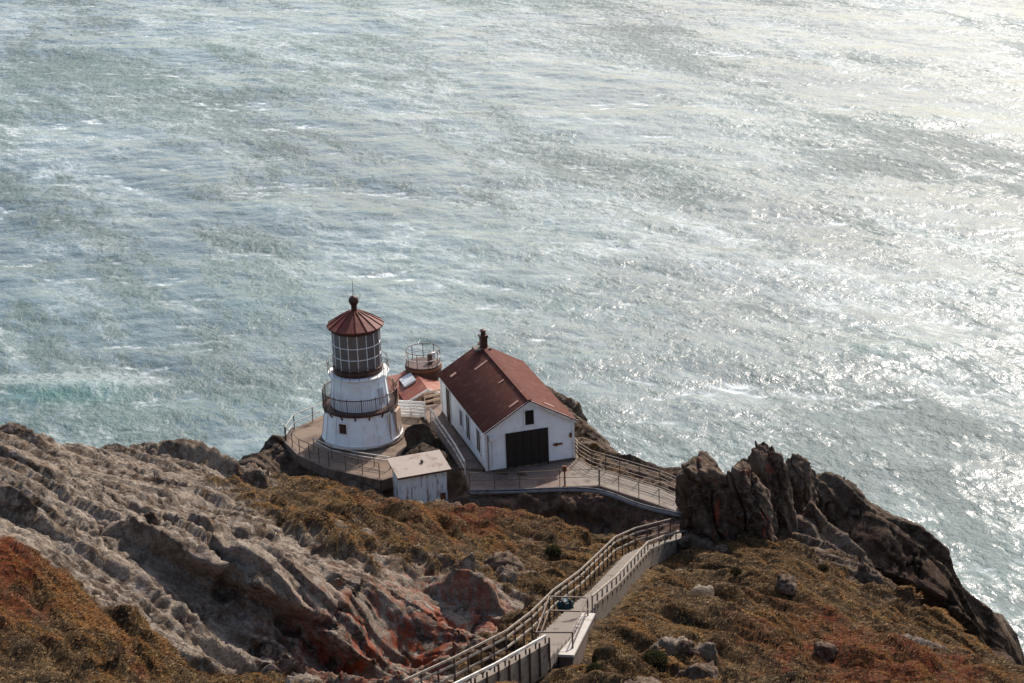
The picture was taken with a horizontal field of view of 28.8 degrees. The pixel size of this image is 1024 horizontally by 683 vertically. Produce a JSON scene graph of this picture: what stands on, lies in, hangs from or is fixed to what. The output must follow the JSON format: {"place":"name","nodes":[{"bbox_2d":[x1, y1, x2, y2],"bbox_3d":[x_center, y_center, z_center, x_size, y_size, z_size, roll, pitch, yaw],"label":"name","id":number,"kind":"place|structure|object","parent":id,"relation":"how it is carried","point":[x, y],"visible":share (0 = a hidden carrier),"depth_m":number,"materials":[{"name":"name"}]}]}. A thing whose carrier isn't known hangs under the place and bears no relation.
{"place":"outdoors","nodes":[
{"label":"outdoors","id":0,"kind":"place"},
{"bbox_2d":[437,329,576,473],"bbox_3d":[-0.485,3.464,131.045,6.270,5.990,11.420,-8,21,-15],"label":"gabled house","id":1,"kind":"structure","parent":0,"point":[501,411],"depth_m":127.51,"materials":[{"name":"concrete"}]},
{"bbox_2d":[445,385,451,423],"bbox_3d":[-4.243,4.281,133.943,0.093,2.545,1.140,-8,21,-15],"label":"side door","id":2,"kind":"structure","parent":1,"relation":"in","point":[448,394],"depth_m":133.85,"materials":[{"name":"grey wood"}]},
{"bbox_2d":[459,407,463,428],"bbox_3d":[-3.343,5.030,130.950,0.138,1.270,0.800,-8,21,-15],"label":"window","id":3,"kind":"structure","parent":1,"relation":"in","point":[461,424],"depth_m":130.84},
{"bbox_2d":[465,412,470,442],"bbox_3d":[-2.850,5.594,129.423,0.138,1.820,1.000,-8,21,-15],"label":"window","id":4,"kind":"structure","parent":1,"relation":"in","point":[468,424],"depth_m":129.32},
{"bbox_2d":[476,427,481,455],"bbox_3d":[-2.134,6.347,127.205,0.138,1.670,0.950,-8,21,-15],"label":"window","id":5,"kind":"structure","parent":1,"relation":"in","point":[478,434],"depth_m":127.13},
{"bbox_2d":[505,427,548,469],"bbox_3d":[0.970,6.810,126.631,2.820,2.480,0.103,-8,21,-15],"label":"door","id":6,"kind":"structure","parent":1,"relation":"in","point":[527,447],"depth_m":126.57,"materials":[{"name":"black wood"}]},
{"bbox_2d":[523,408,535,426],"bbox_3d":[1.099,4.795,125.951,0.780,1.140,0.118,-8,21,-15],"label":"window","id":7,"kind":"structure","parent":1,"relation":"in","point":[529,414],"depth_m":125.92,"materials":[{"name":"black glass"}]},
{"bbox_2d":[0,0,1023,653],"bbox_3d":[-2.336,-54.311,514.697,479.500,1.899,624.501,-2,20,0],"label":"sea","id":8,"kind":"structure","parent":0,"point":[726,234],"depth_m":437.93,"materials":[{"name":"liquid"}]},
{"bbox_2d":[0,386,1023,682],"bbox_3d":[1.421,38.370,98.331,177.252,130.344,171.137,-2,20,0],"label":"headland","id":9,"kind":"structure","parent":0,"point":[210,576],"depth_m":86.97,"materials":[{"name":"brown plant"}]},
{"bbox_2d":[143,511,160,525],"bbox_3d":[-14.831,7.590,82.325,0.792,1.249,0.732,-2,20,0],"label":"boulder","id":10,"kind":"object","parent":9,"relation":"on","point":[151,517],"visible":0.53,"depth_m":82.04,"materials":[{"name":"brown stone"}]},
{"bbox_2d":[288,407,422,491],"bbox_3d":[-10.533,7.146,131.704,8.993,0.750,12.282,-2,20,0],"label":"lighthouse platform","id":11,"kind":"structure","parent":9,"relation":"on","point":[307,432],"depth_m":130.19,"materials":[{"name":"concrete"}]},
{"bbox_2d":[285,402,323,439],"bbox_3d":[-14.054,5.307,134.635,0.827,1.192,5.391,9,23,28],"label":"railing","id":12,"kind":"object","parent":11,"relation":"on","point":[302,418],"visible":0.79,"depth_m":134.50,"materials":[{"name":"metal"}]},
{"bbox_2d":[284,426,379,477],"bbox_3d":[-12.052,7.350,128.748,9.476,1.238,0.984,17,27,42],"label":"railing","id":13,"kind":"object","parent":11,"relation":"on","point":[328,453],"visible":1,"depth_m":128.09,"materials":[{"name":"metal"}]},
{"bbox_2d":[284,427,392,489],"bbox_3d":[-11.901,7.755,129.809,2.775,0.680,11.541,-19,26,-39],"label":"platform kerb","id":14,"kind":"structure","parent":11,"relation":"on","point":[337,474],"depth_m":127.57,"materials":[{"name":"concrete"}]},
{"bbox_2d":[313,437,390,468],"bbox_3d":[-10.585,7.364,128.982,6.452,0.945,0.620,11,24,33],"label":"railing","id":15,"kind":"object","parent":11,"relation":"on","point":[348,450],"visible":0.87,"depth_m":128.67,"materials":[{"name":"metal"}]},
{"bbox_2d":[321,282,403,452],"bbox_3d":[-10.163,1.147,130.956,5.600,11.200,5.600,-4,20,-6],"label":"lighthouse","id":16,"kind":"object","parent":11,"relation":"on","point":[362,410],"visible":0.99,"depth_m":130.08,"materials":[{"name":"concrete"}]},
{"bbox_2d":[334,335,338,347],"bbox_3d":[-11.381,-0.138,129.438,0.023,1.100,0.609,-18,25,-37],"label":"window pane","id":17,"kind":"structure","parent":16,"relation":"in","point":[336,338],"depth_m":129.51,"materials":[{"name":"grey glass"}]},
{"bbox_2d":[335,347,339,358],"bbox_3d":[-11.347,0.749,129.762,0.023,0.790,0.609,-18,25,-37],"label":"window pane","id":18,"kind":"structure","parent":16,"relation":"in","point":[337,351],"depth_m":129.78,"materials":[{"name":"grey glass"}]},
{"bbox_2d":[336,359,340,369],"bbox_3d":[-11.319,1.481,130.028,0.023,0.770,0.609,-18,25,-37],"label":"window pane","id":19,"kind":"structure","parent":16,"relation":"in","point":[338,364],"depth_m":130.06,"materials":[{"name":"grey glass"}]},
{"bbox_2d":[338,422,347,435],"bbox_3d":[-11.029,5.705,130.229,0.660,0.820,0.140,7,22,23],"label":"window frame","id":20,"kind":"structure","parent":16,"relation":"in","point":[346,424],"depth_m":130.11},
{"bbox_2d":[339,424,346,433],"bbox_3d":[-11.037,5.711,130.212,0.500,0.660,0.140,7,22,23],"label":"window","id":21,"kind":"structure","parent":16,"relation":"in","point":[342,428],"depth_m":130.14,"materials":[{"name":"brown glass"}]},
{"bbox_2d":[339,336,347,348],"bbox_3d":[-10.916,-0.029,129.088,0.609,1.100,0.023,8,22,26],"label":"window pane","id":22,"kind":"structure","parent":16,"relation":"in","point":[343,340],"depth_m":129.13,"materials":[{"name":"grey glass"}]},
{"bbox_2d":[340,349,347,360],"bbox_3d":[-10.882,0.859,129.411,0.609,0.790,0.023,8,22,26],"label":"window pane","id":23,"kind":"structure","parent":16,"relation":"in","point":[344,353],"depth_m":129.41,"materials":[{"name":"grey glass"}]},
{"bbox_2d":[341,361,348,371],"bbox_3d":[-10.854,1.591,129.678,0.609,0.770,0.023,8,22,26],"label":"window pane","id":24,"kind":"structure","parent":16,"relation":"in","point":[345,365],"depth_m":129.66,"materials":[{"name":"grey glass"}]},
{"bbox_2d":[348,337,356,348],"bbox_3d":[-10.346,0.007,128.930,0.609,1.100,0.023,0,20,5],"label":"window pane","id":25,"kind":"structure","parent":16,"relation":"in","point":[352,344],"depth_m":128.97,"materials":[{"name":"grey glass"}]},
{"bbox_2d":[348,350,357,360],"bbox_3d":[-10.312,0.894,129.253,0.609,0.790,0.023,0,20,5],"label":"window pane","id":26,"kind":"structure","parent":16,"relation":"in","point":[352,353],"depth_m":129.25,"materials":[{"name":"grey glass"}]},
{"bbox_2d":[349,362,357,371],"bbox_3d":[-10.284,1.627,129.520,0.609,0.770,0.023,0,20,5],"label":"window pane","id":27,"kind":"structure","parent":16,"relation":"in","point":[353,365],"depth_m":129.51,"materials":[{"name":"grey glass"}]},
{"bbox_2d":[357,336,365,348],"bbox_3d":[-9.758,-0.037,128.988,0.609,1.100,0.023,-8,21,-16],"label":"window pane","id":28,"kind":"structure","parent":16,"relation":"in","point":[361,341],"depth_m":129.00,"materials":[{"name":"grey glass"}]},
{"bbox_2d":[358,349,366,359],"bbox_3d":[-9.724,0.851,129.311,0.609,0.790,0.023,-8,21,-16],"label":"window pane","id":29,"kind":"structure","parent":16,"relation":"in","point":[362,355],"depth_m":129.32,"materials":[{"name":"grey glass"}]},
{"bbox_2d":[359,360,367,371],"bbox_3d":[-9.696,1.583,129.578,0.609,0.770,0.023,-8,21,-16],"label":"window pane","id":30,"kind":"structure","parent":16,"relation":"in","point":[362,364],"depth_m":129.57,"materials":[{"name":"grey glass"}]},
{"bbox_2d":[366,334,373,347],"bbox_3d":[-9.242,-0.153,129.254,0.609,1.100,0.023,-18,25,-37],"label":"window pane","id":31,"kind":"structure","parent":16,"relation":"in","point":[369,338],"depth_m":129.29,"materials":[{"name":"grey glass"}]},
{"bbox_2d":[367,347,373,358],"bbox_3d":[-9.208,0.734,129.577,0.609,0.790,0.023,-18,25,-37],"label":"window pane","id":32,"kind":"structure","parent":16,"relation":"in","point":[370,351],"depth_m":129.57,"materials":[{"name":"grey glass"}]},
{"bbox_2d":[368,358,374,369],"bbox_3d":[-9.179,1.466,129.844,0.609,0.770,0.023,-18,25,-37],"label":"window pane","id":33,"kind":"structure","parent":16,"relation":"in","point":[371,363],"depth_m":129.85,"materials":[{"name":"grey glass"}]},
{"bbox_2d":[374,331,378,344],"bbox_3d":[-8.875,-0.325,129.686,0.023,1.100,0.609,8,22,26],"label":"window pane","id":34,"kind":"structure","parent":16,"relation":"in","point":[376,341],"depth_m":129.73,"materials":[{"name":"grey glass"}]},
{"bbox_2d":[375,344,378,355],"bbox_3d":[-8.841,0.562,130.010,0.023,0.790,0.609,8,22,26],"label":"window pane","id":35,"kind":"structure","parent":16,"relation":"in","point":[377,346],"depth_m":130.04,"materials":[{"name":"grey glass"}]},
{"bbox_2d":[375,356,379,366],"bbox_3d":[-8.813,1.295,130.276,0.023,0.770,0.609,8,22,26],"label":"window pane","id":36,"kind":"structure","parent":16,"relation":"in","point":[377,358],"depth_m":130.33,"materials":[{"name":"grey glass"}]},
{"bbox_2d":[378,387,383,403],"bbox_3d":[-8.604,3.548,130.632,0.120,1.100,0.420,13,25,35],"label":"upper door","id":37,"kind":"structure","parent":16,"relation":"in","point":[380,390],"depth_m":130.52,"materials":[{"name":"metal"}]},
{"bbox_2d":[393,406,401,435],"bbox_3d":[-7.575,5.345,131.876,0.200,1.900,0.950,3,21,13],"label":"door","id":38,"kind":"structure","parent":16,"relation":"in","point":[397,412],"depth_m":131.61,"materials":[{"name":"beige wood"}]},
{"bbox_2d":[398,400,425,419],"bbox_3d":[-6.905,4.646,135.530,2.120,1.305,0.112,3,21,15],"label":"board fence","id":39,"kind":"object","parent":11,"relation":"on","point":[410,408],"visible":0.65,"depth_m":135.44,"materials":[{"name":"white wood"}]},
{"bbox_2d":[387,373,404,406],"bbox_3d":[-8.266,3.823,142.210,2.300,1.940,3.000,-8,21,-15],"label":"lean to","id":40,"kind":"object","parent":9,"relation":"on","point":[397,377],"visible":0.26,"depth_m":142.58,"materials":[{"name":"metal"}]},
{"bbox_2d":[398,370,439,407],"bbox_3d":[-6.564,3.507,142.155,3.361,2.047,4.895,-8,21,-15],"label":"annex building","id":41,"kind":"structure","parent":9,"relation":"on","point":[414,387],"depth_m":140.85,"materials":[{"name":"metal"}]},
{"bbox_2d":[405,343,441,379],"bbox_3d":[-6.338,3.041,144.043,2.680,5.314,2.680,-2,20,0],"label":"round deck","id":42,"kind":"structure","parent":41,"relation":"on","point":[429,366],"depth_m":142.91,"materials":[{"name":"brown metal"}]},
{"bbox_2d":[422,397,432,404],"bbox_3d":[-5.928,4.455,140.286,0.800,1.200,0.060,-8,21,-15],"label":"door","id":43,"kind":"structure","parent":41,"relation":"in","point":[430,403],"depth_m":140.17,"materials":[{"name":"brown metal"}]},
{"bbox_2d":[387,450,451,502],"bbox_3d":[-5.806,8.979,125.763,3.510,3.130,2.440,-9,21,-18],"label":"shed","id":44,"kind":"structure","parent":9,"relation":"on","point":[422,476],"depth_m":125.06,"materials":[{"name":"white wood"}]},
{"bbox_2d":[484,550,525,570],"bbox_3d":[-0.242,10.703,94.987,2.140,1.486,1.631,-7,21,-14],"label":"boulder","id":45,"kind":"object","parent":9,"relation":"on","point":[499,559],"visible":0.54,"depth_m":94.47,"materials":[{"name":"grey stone"}]},
{"bbox_2d":[0,458,1023,682],"bbox_3d":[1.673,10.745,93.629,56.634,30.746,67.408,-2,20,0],"label":"dry grass","id":46,"kind":"structure","parent":9,"relation":"on","point":[112,632],"depth_m":87.52,"materials":[{"name":"brown plant"}]},
{"bbox_2d":[545,544,561,556],"bbox_3d":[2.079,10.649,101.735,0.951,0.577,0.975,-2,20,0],"label":"shrub","id":47,"kind":"object","parent":9,"relation":"on","point":[548,549],"visible":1,"depth_m":101.60,"materials":[{"name":"green plant"}]},
{"bbox_2d":[468,537,680,682],"bbox_3d":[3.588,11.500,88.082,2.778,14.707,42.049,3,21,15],"label":"stairway","id":48,"kind":"object","parent":9,"relation":"on","point":[533,665],"visible":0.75,"depth_m":82.97,"materials":[{"name":"concrete"}]},
{"bbox_2d":[454,635,545,682],"bbox_3d":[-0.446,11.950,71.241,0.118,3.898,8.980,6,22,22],"label":"stair railing","id":49,"kind":"object","parent":48,"relation":"on","point":[494,664],"visible":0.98,"depth_m":71.31,"materials":[{"name":"metal"}]},
{"bbox_2d":[403,519,670,682],"bbox_3d":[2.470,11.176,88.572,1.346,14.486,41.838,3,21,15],"label":"stair railing","id":50,"kind":"object","parent":48,"relation":"on","point":[455,674],"visible":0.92,"depth_m":81.17,"materials":[{"name":"wood"}]},
{"bbox_2d":[535,596,588,647],"bbox_3d":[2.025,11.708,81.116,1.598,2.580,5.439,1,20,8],"label":"landing rail","id":51,"kind":"object","parent":48,"relation":"on","point":[549,613],"visible":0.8,"depth_m":81.58,"materials":[{"name":"metal"}]},
{"bbox_2d":[556,598,573,613],"bbox_3d":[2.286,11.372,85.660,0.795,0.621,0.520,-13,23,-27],"label":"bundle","id":52,"kind":"object","parent":48,"relation":"on","point":[565,603],"visible":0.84,"depth_m":85.46,"materials":[{"name":"blue fabric"}]},
{"bbox_2d":[558,613,594,667],"bbox_3d":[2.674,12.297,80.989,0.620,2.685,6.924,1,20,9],"label":"boxed wall","id":53,"kind":"structure","parent":48,"relation":"on","point":[568,655],"depth_m":79.62,"materials":[{"name":"concrete"}]},
{"bbox_2d":[591,530,687,612],"bbox_3d":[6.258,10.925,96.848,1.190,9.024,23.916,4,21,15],"label":"stair railing","id":54,"kind":"object","parent":48,"relation":"on","point":[624,567],"visible":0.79,"depth_m":94.02,"materials":[{"name":"grey wood"}]},
{"bbox_2d":[470,487,680,517],"bbox_3d":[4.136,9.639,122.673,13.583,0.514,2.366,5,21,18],"label":"retaining wall","id":55,"kind":"structure","parent":9,"relation":"on","point":[530,490],"depth_m":123.54,"materials":[{"name":"grey concrete"}]},
{"bbox_2d":[585,662,602,672],"bbox_3d":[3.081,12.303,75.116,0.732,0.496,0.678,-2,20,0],"label":"shrub","id":56,"kind":"object","parent":9,"relation":"on","point":[592,666],"visible":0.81,"depth_m":75.04,"materials":[{"name":"green plant"}]},
{"bbox_2d":[624,676,661,682],"bbox_3d":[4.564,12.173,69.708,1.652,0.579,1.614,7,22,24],"label":"boulder","id":57,"kind":"object","parent":9,"relation":"on","point":[642,679],"visible":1,"depth_m":70.03,"materials":[{"name":"grey stone"}]},
{"bbox_2d":[641,648,668,668],"bbox_3d":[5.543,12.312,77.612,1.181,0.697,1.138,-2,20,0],"label":"shrub","id":58,"kind":"object","parent":9,"relation":"on","point":[658,656],"visible":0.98,"depth_m":77.42,"materials":[{"name":"green plant"}]},
{"bbox_2d":[680,640,699,655],"bbox_3d":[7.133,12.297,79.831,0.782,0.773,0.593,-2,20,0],"label":"boulder","id":59,"kind":"object","parent":9,"relation":"on","point":[687,646],"visible":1,"depth_m":79.64,"materials":[{"name":"grey stone"}]},
{"bbox_2d":[674,661,717,680],"bbox_3d":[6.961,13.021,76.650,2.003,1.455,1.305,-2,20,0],"label":"boulder","id":60,"kind":"object","parent":9,"relation":"on","point":[697,670],"visible":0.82,"depth_m":76.25,"materials":[{"name":"grey stone"}]},
{"bbox_2d":[677,532,715,553],"bbox_3d":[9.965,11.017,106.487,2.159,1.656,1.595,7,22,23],"label":"boulder","id":61,"kind":"object","parent":9,"relation":"on","point":[686,541],"visible":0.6,"depth_m":105.98,"materials":[{"name":"grey stone"}]},
{"bbox_2d":[675,450,732,542],"bbox_3d":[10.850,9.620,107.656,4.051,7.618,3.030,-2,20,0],"label":"rock pinnacle","id":62,"kind":"object","parent":9,"relation":"on","point":[702,498],"visible":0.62,"depth_m":106.17,"materials":[{"name":"stone"}]},
{"bbox_2d":[708,545,727,553],"bbox_3d":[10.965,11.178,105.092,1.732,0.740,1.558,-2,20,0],"label":"boulder","id":63,"kind":"object","parent":9,"relation":"on","point":[722,548],"visible":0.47,"depth_m":105.01,"materials":[{"name":"grey stone"}]},
{"bbox_2d":[726,459,777,541],"bbox_3d":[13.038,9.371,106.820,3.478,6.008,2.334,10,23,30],"label":"rock pinnacle","id":64,"kind":"object","parent":9,"relation":"on","point":[750,510],"visible":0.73,"depth_m":105.99,"materials":[{"name":"stone"}]},
{"bbox_2d":[742,440,797,534],"bbox_3d":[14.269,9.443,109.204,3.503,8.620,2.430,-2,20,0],"label":"rock pinnacle","id":65,"kind":"object","parent":9,"relation":"on","point":[767,463],"visible":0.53,"depth_m":107.93,"materials":[{"name":"grey stone"}]},
{"bbox_2d":[776,574,797,594],"bbox_3d":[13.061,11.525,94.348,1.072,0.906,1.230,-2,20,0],"label":"boulder","id":66,"kind":"object","parent":9,"relation":"on","point":[786,584],"visible":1,"depth_m":94.09,"materials":[{"name":"grey stone"}]},
{"bbox_2d":[785,453,816,514],"bbox_3d":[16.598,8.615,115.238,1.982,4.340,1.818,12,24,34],"label":"rock pinnacle","id":67,"kind":"object","parent":9,"relation":"on","point":[801,476],"visible":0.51,"depth_m":114.50,"materials":[{"name":"stone"}]},
{"bbox_2d":[803,499,829,535],"bbox_3d":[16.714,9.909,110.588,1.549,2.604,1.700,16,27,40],"label":"boulder","id":68,"kind":"object","parent":9,"relation":"on","point":[813,513],"visible":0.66,"depth_m":109.92,"materials":[{"name":"grey stone"}]},
{"bbox_2d":[818,564,829,571],"bbox_3d":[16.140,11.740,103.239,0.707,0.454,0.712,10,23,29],"label":"shrub","id":69,"kind":"object","parent":9,"relation":"on","point":[822,567],"visible":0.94,"depth_m":103.09,"materials":[{"name":"green plant"}]},
{"bbox_2d":[813,641,837,660],"bbox_3d":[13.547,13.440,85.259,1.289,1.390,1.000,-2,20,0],"label":"boulder","id":70,"kind":"object","parent":9,"relation":"on","point":[825,650],"visible":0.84,"depth_m":84.83,"materials":[{"name":"grey stone"}]},
{"bbox_2d":[857,561,871,576],"bbox_3d":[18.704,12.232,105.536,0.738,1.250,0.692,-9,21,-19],"label":"boulder","id":71,"kind":"object","parent":9,"relation":"on","point":[864,567],"visible":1,"depth_m":105.29,"materials":[{"name":"grey stone"}]},
{"bbox_2d":[417,404,677,513],"bbox_3d":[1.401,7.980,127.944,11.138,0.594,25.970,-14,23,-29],"label":"terrace","id":72,"kind":"structure","parent":0,"point":[501,481],"depth_m":126.00,"materials":[{"name":"grey concrete"}]},
{"bbox_2d":[424,389,440,406],"bbox_3d":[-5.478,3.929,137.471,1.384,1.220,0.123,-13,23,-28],"label":"board fence","id":73,"kind":"object","parent":72,"relation":"on","point":[432,395],"visible":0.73,"depth_m":137.39,"materials":[{"name":"beige wood"}]},
{"bbox_2d":[430,408,465,474],"bbox_3d":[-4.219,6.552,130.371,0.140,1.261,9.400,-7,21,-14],"label":"side railing","id":74,"kind":"object","parent":72,"relation":"on","point":[455,448],"visible":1,"depth_m":130.02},
{"bbox_2d":[469,469,599,485],"bbox_3d":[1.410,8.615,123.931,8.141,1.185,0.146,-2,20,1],"label":"railing","id":75,"kind":"object","parent":72,"relation":"on","point":[559,477],"visible":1,"depth_m":123.86,"materials":[{"name":"metal"}]},
{"bbox_2d":[562,465,566,486],"bbox_3d":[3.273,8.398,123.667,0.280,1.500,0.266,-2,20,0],"label":"marker post","id":76,"kind":"object","parent":72,"relation":"on","point":[564,468],"visible":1,"depth_m":123.44,"materials":[{"name":"metal"}]},
{"bbox_2d":[575,438,675,492],"bbox_3d":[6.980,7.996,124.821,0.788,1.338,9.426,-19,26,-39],"label":"railing","id":77,"kind":"object","parent":72,"relation":"on","point":[659,473],"visible":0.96,"depth_m":124.87,"materials":[{"name":"wood"}]},
{"bbox_2d":[598,469,674,504],"bbox_3d":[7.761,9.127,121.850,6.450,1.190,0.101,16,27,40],"label":"railing","id":78,"kind":"object","parent":72,"relation":"on","point":[634,487],"visible":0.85,"depth_m":121.92,"materials":[{"name":"metal"}]},
{"bbox_2d":[560,460,676,510],"bbox_3d":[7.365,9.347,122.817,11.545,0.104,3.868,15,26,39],"label":"path","id":79,"kind":"structure","parent":0,"point":[584,478],"depth_m":124.05,"materials":[{"name":"concrete"}]},
{"bbox_2d":[672,507,681,537],"bbox_3d":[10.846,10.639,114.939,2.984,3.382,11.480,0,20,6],"label":"path","id":80,"kind":"structure","parent":0,"point":[678,534],"depth_m":110.20,"materials":[{"name":"concrete"}]},
{"bbox_2d":[730,566,742,575],"bbox_3d":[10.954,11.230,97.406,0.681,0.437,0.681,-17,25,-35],"label":"shrub","id":81,"kind":"object","parent":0,"point":[736,569],"visible":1,"depth_m":97.29,"materials":[{"name":"green plant"}]}
]}

